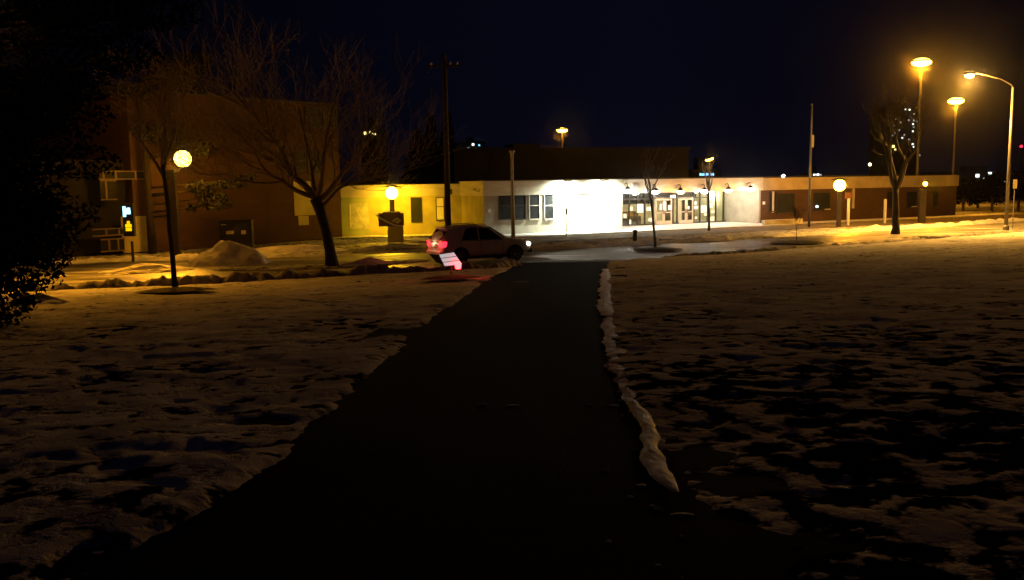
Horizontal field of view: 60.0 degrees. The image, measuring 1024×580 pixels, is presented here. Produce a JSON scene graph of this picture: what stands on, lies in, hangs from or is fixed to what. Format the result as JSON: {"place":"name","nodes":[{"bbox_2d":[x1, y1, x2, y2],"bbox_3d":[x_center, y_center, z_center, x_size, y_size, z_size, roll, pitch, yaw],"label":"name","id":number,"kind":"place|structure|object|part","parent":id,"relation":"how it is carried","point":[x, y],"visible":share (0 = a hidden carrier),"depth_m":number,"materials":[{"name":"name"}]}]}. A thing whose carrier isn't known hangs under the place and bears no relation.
{"place":"outdoors","nodes":[
{"label":"outdoors","id":0,"kind":"place"},
{"bbox_2d":[360,118,388,184],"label":"apartment tower","id":1,"kind":"structure","parent":0,"point":[372,142],"depth_m":148.65,"materials":[{"name":"brown"}]},
{"bbox_2d":[336,234,431,237],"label":"pavement","id":2,"kind":"structure","parent":0,"point":[383,235],"depth_m":62.20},
{"bbox_2d":[44,261,866,579],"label":"path","id":3,"kind":"structure","parent":0,"point":[410,461],"depth_m":5.51,"materials":[{"name":"asphalt"}]},
{"bbox_2d":[477,281,693,566],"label":"snow crumbs","id":4,"kind":"object","parent":3,"relation":"on","point":[650,506],"visible":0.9,"depth_m":5.23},
{"bbox_2d":[596,269,613,315],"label":"snow ridge","id":5,"kind":"structure","parent":3,"relation":"on","point":[604,308],"depth_m":20.16,"materials":[{"name":"snow"}]},
{"bbox_2d":[600,317,627,357],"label":"snow ridge","id":6,"kind":"structure","parent":3,"relation":"on","point":[607,326],"depth_m":12.43,"materials":[{"name":"snow"}]},
{"bbox_2d":[608,357,635,401],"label":"snow ridge","id":7,"kind":"structure","parent":3,"relation":"on","point":[627,393],"depth_m":8.90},
{"bbox_2d":[626,399,678,491],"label":"snow ridge","id":8,"kind":"structure","parent":3,"relation":"on","point":[652,457],"depth_m":6.12,"materials":[{"name":"snow"}]},
{"bbox_2d":[458,137,484,147],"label":"apartment tower","id":9,"kind":"structure","parent":0,"point":[469,142],"depth_m":375.34,"materials":[{"name":"grey"}]},
{"bbox_2d":[0,232,1023,579],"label":"snowy lawn","id":10,"kind":"structure","parent":0,"point":[870,396],"depth_m":8.77,"materials":[{"name":"snow"}]},
{"bbox_2d":[4,292,69,306],"bbox_3d":[-12.786,0.234,23.828,2.000,0.371,1.400,-4,7,-23],"label":"snow heap","id":11,"kind":"object","parent":10,"relation":"on","point":[47,299],"visible":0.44,"depth_m":23.73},
{"bbox_2d":[0,0,204,327],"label":"pine tree","id":12,"kind":"object","parent":10,"relation":"on","point":[19,222],"visible":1,"depth_m":15.88,"materials":[{"name":"green plant"}]},
{"bbox_2d":[133,287,214,292],"bbox_3d":[-10.053,-0.014,26.606,2.353,0.174,1.996,-1,7,0],"label":"mulch bed","id":13,"kind":"object","parent":10,"relation":"on","point":[171,289],"visible":1,"depth_m":26.10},
{"bbox_2d":[96,54,197,286],"bbox_3d":[-10.838,-3.446,27.077,2.832,7.254,2.152,-1,7,0],"label":"young tree","id":14,"kind":"object","parent":13,"relation":"on","point":[164,157],"visible":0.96,"depth_m":26.90,"materials":[{"name":"brown plant"}]},
{"bbox_2d":[429,252,461,274],"bbox_3d":[-2.237,-0.764,29.575,1.224,0.978,0.286,2,7,23],"label":"beacon sign","id":15,"kind":"object","parent":10,"relation":"on","point":[451,260],"visible":0.97,"depth_m":29.46,"materials":[{"name":"paint"}]},
{"bbox_2d":[420,275,479,279],"bbox_3d":[-1.969,-0.418,28.662,1.944,0.162,1.891,-1,7,0],"label":"mulch bed","id":16,"kind":"object","parent":10,"relation":"on","point":[444,277],"visible":1,"depth_m":28.18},
{"bbox_2d":[902,236,946,238],"bbox_3d":[24.058,-3.077,51.507,2.864,0.100,1.681,-1,7,0],"label":"mulch bed","id":17,"kind":"object","parent":10,"relation":"on","point":[931,237],"visible":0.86,"depth_m":51.11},
{"bbox_2d":[0,0,1023,184],"label":"sky","id":18,"kind":"structure","parent":0,"point":[736,83],"materials":[{"name":"black"}]},
{"bbox_2d":[3,221,1023,292],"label":"road","id":19,"kind":"structure","parent":0,"point":[76,274],"depth_m":44.33,"materials":[{"name":"asphalt"}]},
{"bbox_2d":[122,203,135,261],"bbox_3d":[-18.983,-2.849,44.052,0.540,2.896,0.277,-1,7,0],"label":"crossing signal","id":20,"kind":"object","parent":19,"relation":"on","point":[129,220],"visible":1,"depth_m":43.88,"materials":[{"name":"paint"}]},
{"bbox_2d":[98,263,195,274],"bbox_3d":[-15.892,-0.962,38.736,4.000,0.385,1.600,-4,7,-23],"label":"snow heap","id":21,"kind":"object","parent":19,"relation":"on","point":[144,268],"visible":0.94,"depth_m":38.32,"materials":[{"name":"snow"}]},
{"bbox_2d":[10,251,337,263],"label":"snow bank","id":22,"kind":"structure","parent":19,"relation":"on","point":[187,256],"depth_m":44.99,"materials":[{"name":"snow"}]},
{"bbox_2d":[189,240,270,266],"bbox_3d":[-13.370,-1.804,42.146,3.800,1.162,2.600,-4,7,-23],"label":"snow heap","id":23,"kind":"object","parent":19,"relation":"on","point":[225,253],"visible":0.99,"depth_m":41.49,"materials":[{"name":"snow"}]},
{"bbox_2d":[28,261,482,291],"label":"snow bank","id":24,"kind":"structure","parent":19,"relation":"on","point":[211,278],"depth_m":33.89,"materials":[{"name":"snow"}]},
{"bbox_2d":[217,260,426,269],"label":"verge","id":25,"kind":"structure","parent":19,"relation":"on","point":[302,266],"depth_m":39.69,"materials":[{"name":"snow"}]},
{"bbox_2d":[94,0,471,265],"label":"bare tree","id":26,"kind":"object","parent":25,"relation":"on","point":[314,195],"visible":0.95,"depth_m":39.33,"materials":[{"name":"brown plant"}]},
{"bbox_2d":[342,257,393,265],"bbox_3d":[-6.595,-1.326,40.635,2.600,0.364,1.400,-4,7,-23],"label":"snow heap","id":27,"kind":"object","parent":25,"relation":"on","point":[372,261],"visible":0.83,"depth_m":40.33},
{"bbox_2d":[426,223,531,262],"bbox_3d":[-1.478,-2.212,41.107,4.730,1.789,2.280,-4,8,-27],"label":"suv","id":28,"kind":"object","parent":19,"relation":"on","point":[464,241],"visible":0.86,"depth_m":40.17,"materials":[{"name":"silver metal"}]},
{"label":"rear window","id":29,"kind":"part","parent":28,"relation":"part of","materials":[{"name":"brown glass"}]},
{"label":"side window","id":30,"kind":"part","parent":28,"relation":"part of","materials":[{"name":"black glass"}]},
{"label":"side window","id":31,"kind":"part","parent":28,"relation":"part of","materials":[{"name":"black glass"}]},
{"bbox_2d":[487,258,521,267],"bbox_3d":[-0.321,-1.124,38.095,1.004,0.396,2.343,3,8,27],"label":"snow heap","id":32,"kind":"object","parent":19,"relation":"on","point":[510,262],"visible":0.85,"depth_m":37.91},
{"bbox_2d":[664,230,1023,256],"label":"snow bank","id":33,"kind":"structure","parent":19,"relation":"on","point":[712,252],"depth_m":46.49,"materials":[{"name":"snow"}]},
{"bbox_2d":[860,81,931,233],"bbox_3d":[23.850,-8.207,55.518,4.123,9.620,3.241,3,8,29],"label":"bare tree","id":34,"kind":"object","parent":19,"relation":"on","point":[895,183],"visible":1,"depth_m":55.60,"materials":[{"name":"brown plant"}]},
{"bbox_2d":[1012,180,1016,228],"bbox_3d":[33.837,-5.784,59.793,0.260,3.304,0.074,-1,7,0],"label":"street sign","id":35,"kind":"object","parent":19,"relation":"on","point":[1014,184],"visible":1,"depth_m":59.67,"materials":[{"name":"metal"}]},
{"bbox_2d":[53,182,1023,260],"bbox_3d":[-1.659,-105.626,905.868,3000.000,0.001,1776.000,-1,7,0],"label":"ground","id":36,"kind":"structure","parent":0,"point":[369,245],"depth_m":56.55,"materials":[{"name":"snow"}]},
{"bbox_2d":[0,88,341,258],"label":"brick building","id":37,"kind":"structure","parent":36,"relation":"on","point":[279,212],"depth_m":52.81,"materials":[{"name":"brown brick"}]},
{"bbox_2d":[91,227,123,236],"bbox_3d":[-22.153,-3.179,48.686,0.110,0.434,1.805,5,9,39],"label":"window","id":38,"kind":"structure","parent":37,"relation":"in","point":[100,232],"depth_m":48.62,"materials":[{"name":"black glass"}]},
{"bbox_2d":[99,180,116,199],"bbox_3d":[-22.092,-5.468,48.531,0.110,1.097,0.898,5,9,39],"label":"window","id":39,"kind":"structure","parent":37,"relation":"in","point":[107,187],"depth_m":48.49,"materials":[{"name":"black glass"}]},
{"bbox_2d":[100,238,124,251],"bbox_3d":[-22.028,-2.482,48.912,0.110,0.722,1.360,5,9,39],"label":"window","id":40,"kind":"structure","parent":37,"relation":"in","point":[113,244],"depth_m":48.87,"materials":[{"name":"black glass"}]},
{"bbox_2d":[97,171,143,179],"bbox_3d":[-21.494,-6.368,49.186,0.110,0.500,2.982,5,9,39],"label":"window","id":41,"kind":"structure","parent":37,"relation":"in","point":[118,175],"depth_m":49.10,"materials":[{"name":"black glass"}]},
{"bbox_2d":[293,151,306,170],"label":"window","id":42,"kind":"structure","parent":37,"relation":"in","point":[303,156],"depth_m":58.54,"materials":[{"name":"black glass"}]},
{"bbox_2d":[305,106,321,128],"bbox_3d":[-13.230,-11.489,59.100,0.140,1.450,1.294,5,9,39],"label":"window","id":43,"kind":"structure","parent":37,"relation":"in","point":[311,119],"depth_m":59.08,"materials":[{"name":"black glass"}]},
{"bbox_2d":[307,151,322,174],"bbox_3d":[-13.181,-8.521,59.460,0.140,1.548,1.308,5,9,39],"label":"window","id":44,"kind":"structure","parent":37,"relation":"in","point":[316,172],"depth_m":59.47,"materials":[{"name":"black glass"}]},
{"bbox_2d":[322,106,336,128],"bbox_3d":[-12.358,-11.696,60.167,0.140,1.467,1.167,5,9,39],"label":"window","id":45,"kind":"structure","parent":37,"relation":"in","point":[324,118],"depth_m":60.11,"materials":[{"name":"black glass"}]},
{"bbox_2d":[82,50,259,253],"bbox_3d":[-19.015,-7.690,49.340,10.098,11.440,5.712,-1,7,0],"label":"pine tree","id":46,"kind":"object","parent":36,"relation":"on","point":[151,217],"visible":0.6,"depth_m":48.88,"materials":[{"name":"green plant"}]},
{"bbox_2d":[165,147,194,255],"bbox_3d":[-17.166,-4.559,46.255,1.544,5.706,1.270,-1,7,0],"label":"street lamp","id":47,"kind":"object","parent":36,"relation":"on","point":[172,188],"visible":0.55,"depth_m":46.11,"materials":[{"name":"dark painted steel"},{"name":"glowing frosted glass"}]},
{"bbox_2d":[218,219,253,247],"bbox_3d":[-15.826,-3.154,50.990,1.879,1.739,0.900,-2,7,-9],"label":"utility cabinet","id":48,"kind":"object","parent":36,"relation":"on","point":[240,231],"visible":0.81,"depth_m":50.59,"materials":[{"name":"brown metal"}]},
{"bbox_2d":[256,244,350,253],"bbox_3d":[-12.488,-2.264,48.813,7.200,0.451,2.000,-4,7,-23],"label":"snow heap","id":49,"kind":"object","parent":36,"relation":"on","point":[303,248],"visible":0.58,"depth_m":48.48,"materials":[{"name":"snow"}]},
{"bbox_2d":[375,211,403,242],"bbox_3d":[-7.657,-3.928,55.435,1.830,1.956,0.239,-1,7,0],"label":"brown sign","id":50,"kind":"object","parent":36,"relation":"on","point":[393,221],"visible":1,"depth_m":55.39,"materials":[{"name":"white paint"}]},
{"bbox_2d":[383,184,400,210],"bbox_3d":[-8.070,-5.297,59.781,1.290,3.646,1.270,-1,7,0],"label":"street lamp","id":51,"kind":"object","parent":36,"relation":"on","point":[391,195],"visible":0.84,"depth_m":59.39,"materials":[{"name":"glass"}]},
{"bbox_2d":[340,183,461,235],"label":"ochre wing","id":52,"kind":"structure","parent":36,"relation":"on","point":[421,207],"depth_m":63.40,"materials":[{"name":"ochre painted plaster"},{"name":"gravel"},{"name":"dark glass"}]},
{"bbox_2d":[410,197,421,222],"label":"window","id":53,"kind":"structure","parent":52,"relation":"in","point":[416,202],"depth_m":63.61,"materials":[{"name":"black glass"}]},
{"bbox_2d":[436,197,444,220],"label":"window","id":54,"kind":"structure","parent":52,"relation":"in","point":[440,215],"depth_m":63.88,"materials":[{"name":"glass"}]},
{"bbox_2d":[398,129,436,183],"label":"spruce tree","id":55,"kind":"object","parent":36,"relation":"on","point":[421,174],"visible":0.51,"depth_m":86.55,"materials":[{"name":"green plant"}]},
{"bbox_2d":[420,113,443,183],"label":"spruce tree","id":56,"kind":"object","parent":36,"relation":"on","point":[437,167],"visible":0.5,"depth_m":90.35,"materials":[{"name":"green plant"}]},
{"bbox_2d":[429,54,459,226],"bbox_3d":[-3.799,-8.034,51.401,1.800,10.955,0.375,-1,7,0],"label":"utility pole","id":57,"kind":"object","parent":36,"relation":"on","point":[448,191],"visible":0.93,"depth_m":51.23,"materials":[{"name":"wood"}]},
{"bbox_2d":[439,111,456,149],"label":"spruce tree","id":58,"kind":"object","parent":36,"relation":"on","point":[451,138],"visible":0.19,"depth_m":94.30,"materials":[{"name":"green plant"}]},
{"bbox_2d":[428,144,690,182],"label":"dark hall","id":59,"kind":"structure","parent":36,"relation":"on","point":[532,162],"depth_m":90.81,"materials":[{"name":"brick"}]},
{"bbox_2d":[557,128,567,147],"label":"mast lamp","id":60,"kind":"object","parent":36,"relation":"on","point":[561,130],"visible":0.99,"depth_m":110.17,"materials":[{"name":"metal"}]},
{"bbox_2d":[633,230,636,240],"bbox_3d":[7.268,-3.188,52.400,0.280,0.750,0.280,-1,7,0],"label":"bollard","id":61,"kind":"object","parent":36,"relation":"on","point":[634,235],"visible":0.9,"depth_m":52.30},
{"bbox_2d":[459,174,958,234],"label":"building","id":62,"kind":"structure","parent":36,"relation":"on","point":[540,206],"depth_m":71.72,"materials":[{"name":"painted plaster"},{"name":"brown brick"},{"name":"glass"}]},
{"bbox_2d":[498,195,510,219],"bbox_3d":[-0.414,-5.748,61.348,1.082,1.779,0.140,-4,8,-26],"label":"window","id":63,"kind":"structure","parent":62,"relation":"in","point":[504,201],"depth_m":61.32,"materials":[{"name":"black glass"}]},
{"bbox_2d":[514,195,526,219],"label":"window","id":64,"kind":"structure","parent":62,"relation":"in","point":[519,200],"depth_m":61.85,"materials":[{"name":"black glass"}]},
{"bbox_2d":[529,195,540,219],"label":"window","id":65,"kind":"structure","parent":62,"relation":"in","point":[534,200],"depth_m":62.35,"materials":[{"name":"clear glass"}]},
{"bbox_2d":[544,194,553,219],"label":"window","id":66,"kind":"structure","parent":62,"relation":"in","point":[548,199],"depth_m":62.87,"materials":[{"name":"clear glass"}]},
{"bbox_2d":[624,183,631,192],"bbox_3d":[8.488,-7.488,65.075,0.589,0.767,0.591,1,7,17],"label":"wall lamp","id":67,"kind":"object","parent":62,"relation":"attached to","point":[627,189],"visible":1,"depth_m":64.91,"materials":[{"name":"glass"}]},
{"bbox_2d":[652,184,658,193],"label":"wall lamp","id":68,"kind":"object","parent":62,"relation":"attached to","point":[655,190],"visible":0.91,"depth_m":66.01,"materials":[{"name":"paint"}]},
{"bbox_2d":[655,199,663,223],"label":"door","id":69,"kind":"structure","parent":62,"relation":"in","point":[656,222],"depth_m":71.93,"materials":[{"name":"wood"}]},
{"bbox_2d":[664,199,671,223],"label":"door","id":70,"kind":"structure","parent":62,"relation":"in","point":[665,222],"depth_m":72.42,"materials":[{"name":"metal"}]},
{"bbox_2d":[677,184,683,193],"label":"wall lamp","id":71,"kind":"object","parent":62,"relation":"attached to","point":[680,190],"visible":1,"depth_m":67.06,"materials":[{"name":"glass"}]},
{"bbox_2d":[679,198,686,222],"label":"door","id":72,"kind":"structure","parent":62,"relation":"in","point":[680,221],"depth_m":72.97,"materials":[{"name":"wood"}]},
{"bbox_2d":[686,198,692,222],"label":"door","id":73,"kind":"structure","parent":62,"relation":"in","point":[687,221],"depth_m":73.27,"materials":[{"name":"wood"}]},
{"bbox_2d":[701,184,707,193],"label":"wall lamp","id":74,"kind":"object","parent":62,"relation":"attached to","point":[704,190],"visible":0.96,"depth_m":68.08,"materials":[{"name":"glass"}]},
{"bbox_2d":[725,183,731,192],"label":"wall lamp","id":75,"kind":"object","parent":62,"relation":"attached to","point":[728,189],"visible":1,"depth_m":69.14,"materials":[{"name":"glass"}]},
{"bbox_2d":[747,182,753,191],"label":"wall lamp","id":76,"kind":"object","parent":62,"relation":"attached to","point":[750,188],"visible":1,"depth_m":70.12,"materials":[{"name":"glass"}]},
{"bbox_2d":[769,192,776,211],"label":"window","id":77,"kind":"structure","parent":62,"relation":"in","point":[770,193],"depth_m":72.10,"materials":[{"name":"black glass"}]},
{"bbox_2d":[776,193,794,213],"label":"window","id":78,"kind":"structure","parent":62,"relation":"in","point":[784,201],"depth_m":72.72,"materials":[{"name":"black glass"}]},
{"bbox_2d":[813,192,830,210],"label":"window","id":79,"kind":"structure","parent":62,"relation":"in","point":[822,199],"depth_m":74.51,"materials":[{"name":"black glass"}]},
{"bbox_2d":[886,191,892,208],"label":"window","id":80,"kind":"structure","parent":62,"relation":"in","point":[889,198],"depth_m":78.15,"materials":[{"name":"black glass"}]},
{"bbox_2d":[906,191,917,207],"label":"window","id":81,"kind":"structure","parent":62,"relation":"in","point":[911,200],"depth_m":79.40,"materials":[{"name":"black glass"}]},
{"bbox_2d":[932,191,938,206],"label":"window","id":82,"kind":"structure","parent":62,"relation":"in","point":[935,193],"depth_m":80.77,"materials":[{"name":"black glass"}]},
{"bbox_2d":[705,156,712,176],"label":"mast lamp","id":83,"kind":"object","parent":36,"relation":"on","point":[707,159],"visible":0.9,"depth_m":116.61,"materials":[{"name":"glass"}]},
{"bbox_2d":[517,214,1023,241],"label":"grass strip","id":84,"kind":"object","parent":36,"relation":"on","point":[645,234],"depth_m":64.19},
{"bbox_2d":[509,150,514,237],"bbox_3d":[0.034,-6.128,57.178,0.400,5.666,0.400,-1,7,0],"label":"banner pole","id":85,"kind":"object","parent":84,"relation":"on","point":[512,200],"visible":0.92,"depth_m":57.11,"materials":[{"name":"metal"}]},
{"bbox_2d":[565,208,567,236],"bbox_3d":[3.576,-4.436,58.388,0.160,1.908,0.064,-3,7,-20],"label":"sign post","id":86,"kind":"object","parent":84,"relation":"on","point":[566,211],"visible":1,"depth_m":58.33,"materials":[{"name":"metal"}]},
{"bbox_2d":[700,158,713,230],"bbox_3d":[13.912,-6.846,63.410,1.072,5.272,1.343,-6,8,-35],"label":"young tree","id":87,"kind":"object","parent":84,"relation":"on","point":[708,185],"visible":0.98,"depth_m":63.25,"materials":[{"name":"brown plant"}]},
{"bbox_2d":[807,104,813,226],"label":"flagpole","id":88,"kind":"object","parent":84,"relation":"on","point":[810,164],"visible":1,"depth_m":65.38,"materials":[{"name":"metal"}]},
{"bbox_2d":[831,177,848,226],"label":"street lamp","id":89,"kind":"object","parent":84,"relation":"on","point":[839,184],"visible":1,"depth_m":65.59,"materials":[{"name":"paint"}]},
{"bbox_2d":[845,193,852,224],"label":"sign post","id":90,"kind":"object","parent":84,"relation":"on","point":[848,196],"visible":1,"depth_m":67.21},
{"bbox_2d":[883,199,886,222],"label":"marker post","id":91,"kind":"object","parent":84,"relation":"on","point":[884,210],"visible":1,"depth_m":69.73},
{"bbox_2d":[917,180,928,222],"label":"street lamp","id":92,"kind":"object","parent":84,"relation":"on","point":[922,196],"visible":1,"depth_m":69.62,"materials":[{"name":"metal"}]},
{"bbox_2d":[963,72,1013,229],"bbox_3d":[30.956,-8.978,57.900,3.491,10.388,0.421,-1,7,0],"label":"street lamp","id":93,"kind":"object","parent":84,"relation":"on","point":[1005,226],"visible":1,"depth_m":57.83,"materials":[{"name":"metal"}]},
{"bbox_2d":[530,217,1023,249],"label":"snow bank","id":94,"kind":"structure","parent":36,"relation":"on","point":[876,227],"depth_m":54.85,"materials":[{"name":"snow"}]},
{"bbox_2d":[761,219,802,224],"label":"wall","id":95,"kind":"structure","parent":36,"relation":"on","point":[778,221],"depth_m":69.81,"materials":[{"name":"concrete"}]},
{"bbox_2d":[911,58,931,175],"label":"mast lamp","id":96,"kind":"object","parent":36,"relation":"on","point":[920,62],"visible":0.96,"depth_m":82.29,"materials":[{"name":"metal"}]},
{"bbox_2d":[948,98,964,174],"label":"mast lamp","id":97,"kind":"object","parent":36,"relation":"on","point":[955,101],"visible":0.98,"depth_m":110.31,"materials":[{"name":"metal"}]},
{"bbox_2d":[908,166,1023,184],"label":"apartment block","id":98,"kind":"structure","parent":36,"relation":"on","point":[978,173],"depth_m":327.70,"materials":[{"name":"grey"}]},
{"bbox_2d":[956,178,979,210],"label":"round tree","id":99,"kind":"object","parent":36,"relation":"on","point":[964,187],"visible":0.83,"depth_m":91.04,"materials":[{"name":"black plant"}]},
{"bbox_2d":[970,179,986,207],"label":"round tree","id":100,"kind":"object","parent":36,"relation":"on","point":[980,196],"visible":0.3,"depth_m":98.97,"materials":[{"name":"black plant"}]},
{"bbox_2d":[973,173,1009,210],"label":"round tree","id":101,"kind":"object","parent":36,"relation":"on","point":[989,188],"visible":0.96,"depth_m":89.28,"materials":[{"name":"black plant"}]},
{"bbox_2d":[995,170,1023,211],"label":"round tree","id":102,"kind":"object","parent":36,"relation":"on","point":[1019,191],"visible":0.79,"depth_m":87.38,"materials":[{"name":"black plant"}]},
{"bbox_2d":[1018,145,1022,175],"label":"radio mast","id":103,"kind":"object","parent":36,"relation":"on","point":[1020,160],"visible":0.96,"depth_m":297.00,"materials":[{"name":"metal"}]},
{"bbox_2d":[404,222,796,242],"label":"pavement","id":104,"kind":"structure","parent":0,"point":[662,227],"depth_m":65.66,"materials":[{"name":"concrete"}]},
{"bbox_2d":[632,247,682,250],"bbox_3d":[7.594,-2.163,46.070,2.660,0.100,2.311,-1,7,0],"label":"mulch bed","id":105,"kind":"object","parent":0,"point":[656,249],"visible":0.98,"depth_m":45.57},
{"bbox_2d":[637,146,671,247],"bbox_3d":[7.425,-4.702,45.631,2.061,5.482,0.979,-1,7,0],"label":"young tree","id":106,"kind":"object","parent":105,"relation":"on","point":[649,191],"visible":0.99,"depth_m":45.67,"materials":[{"name":"brown plant"}]},
{"bbox_2d":[688,158,720,178],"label":"shop","id":107,"kind":"structure","parent":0,"point":[697,168],"depth_m":149.17},
{"bbox_2d":[699,173,714,175],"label":"lit sign","id":108,"kind":"object","parent":107,"relation":"attached to","point":[702,174],"visible":0.69,"depth_m":148.19,"materials":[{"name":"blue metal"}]},
{"bbox_2d":[770,240,823,243],"bbox_3d":[15.896,-2.700,49.446,3.069,0.100,2.101,-1,7,0],"label":"mulch bed","id":109,"kind":"object","parent":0,"point":[794,242],"visible":1,"depth_m":48.99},
{"bbox_2d":[790,204,805,240],"bbox_3d":[15.932,-3.689,49.474,1.177,2.276,0.821,-5,8,-34],"label":"young tree","id":110,"kind":"object","parent":109,"relation":"on","point":[794,212],"visible":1,"depth_m":49.30,"materials":[{"name":"brown plant"}]},
{"bbox_2d":[799,166,824,176],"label":"house","id":111,"kind":"structure","parent":0,"point":[814,173],"depth_m":259.74,"materials":[{"name":"grey"}]},
{"bbox_2d":[868,102,921,175],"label":"apartment tower","id":112,"kind":"structure","parent":0,"point":[878,166],"depth_m":416.13,"materials":[{"name":"grey"}]},
{"bbox_2d":[803,213,1015,223],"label":"pavement","id":113,"kind":"structure","parent":0,"point":[907,218],"depth_m":77.68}
]}

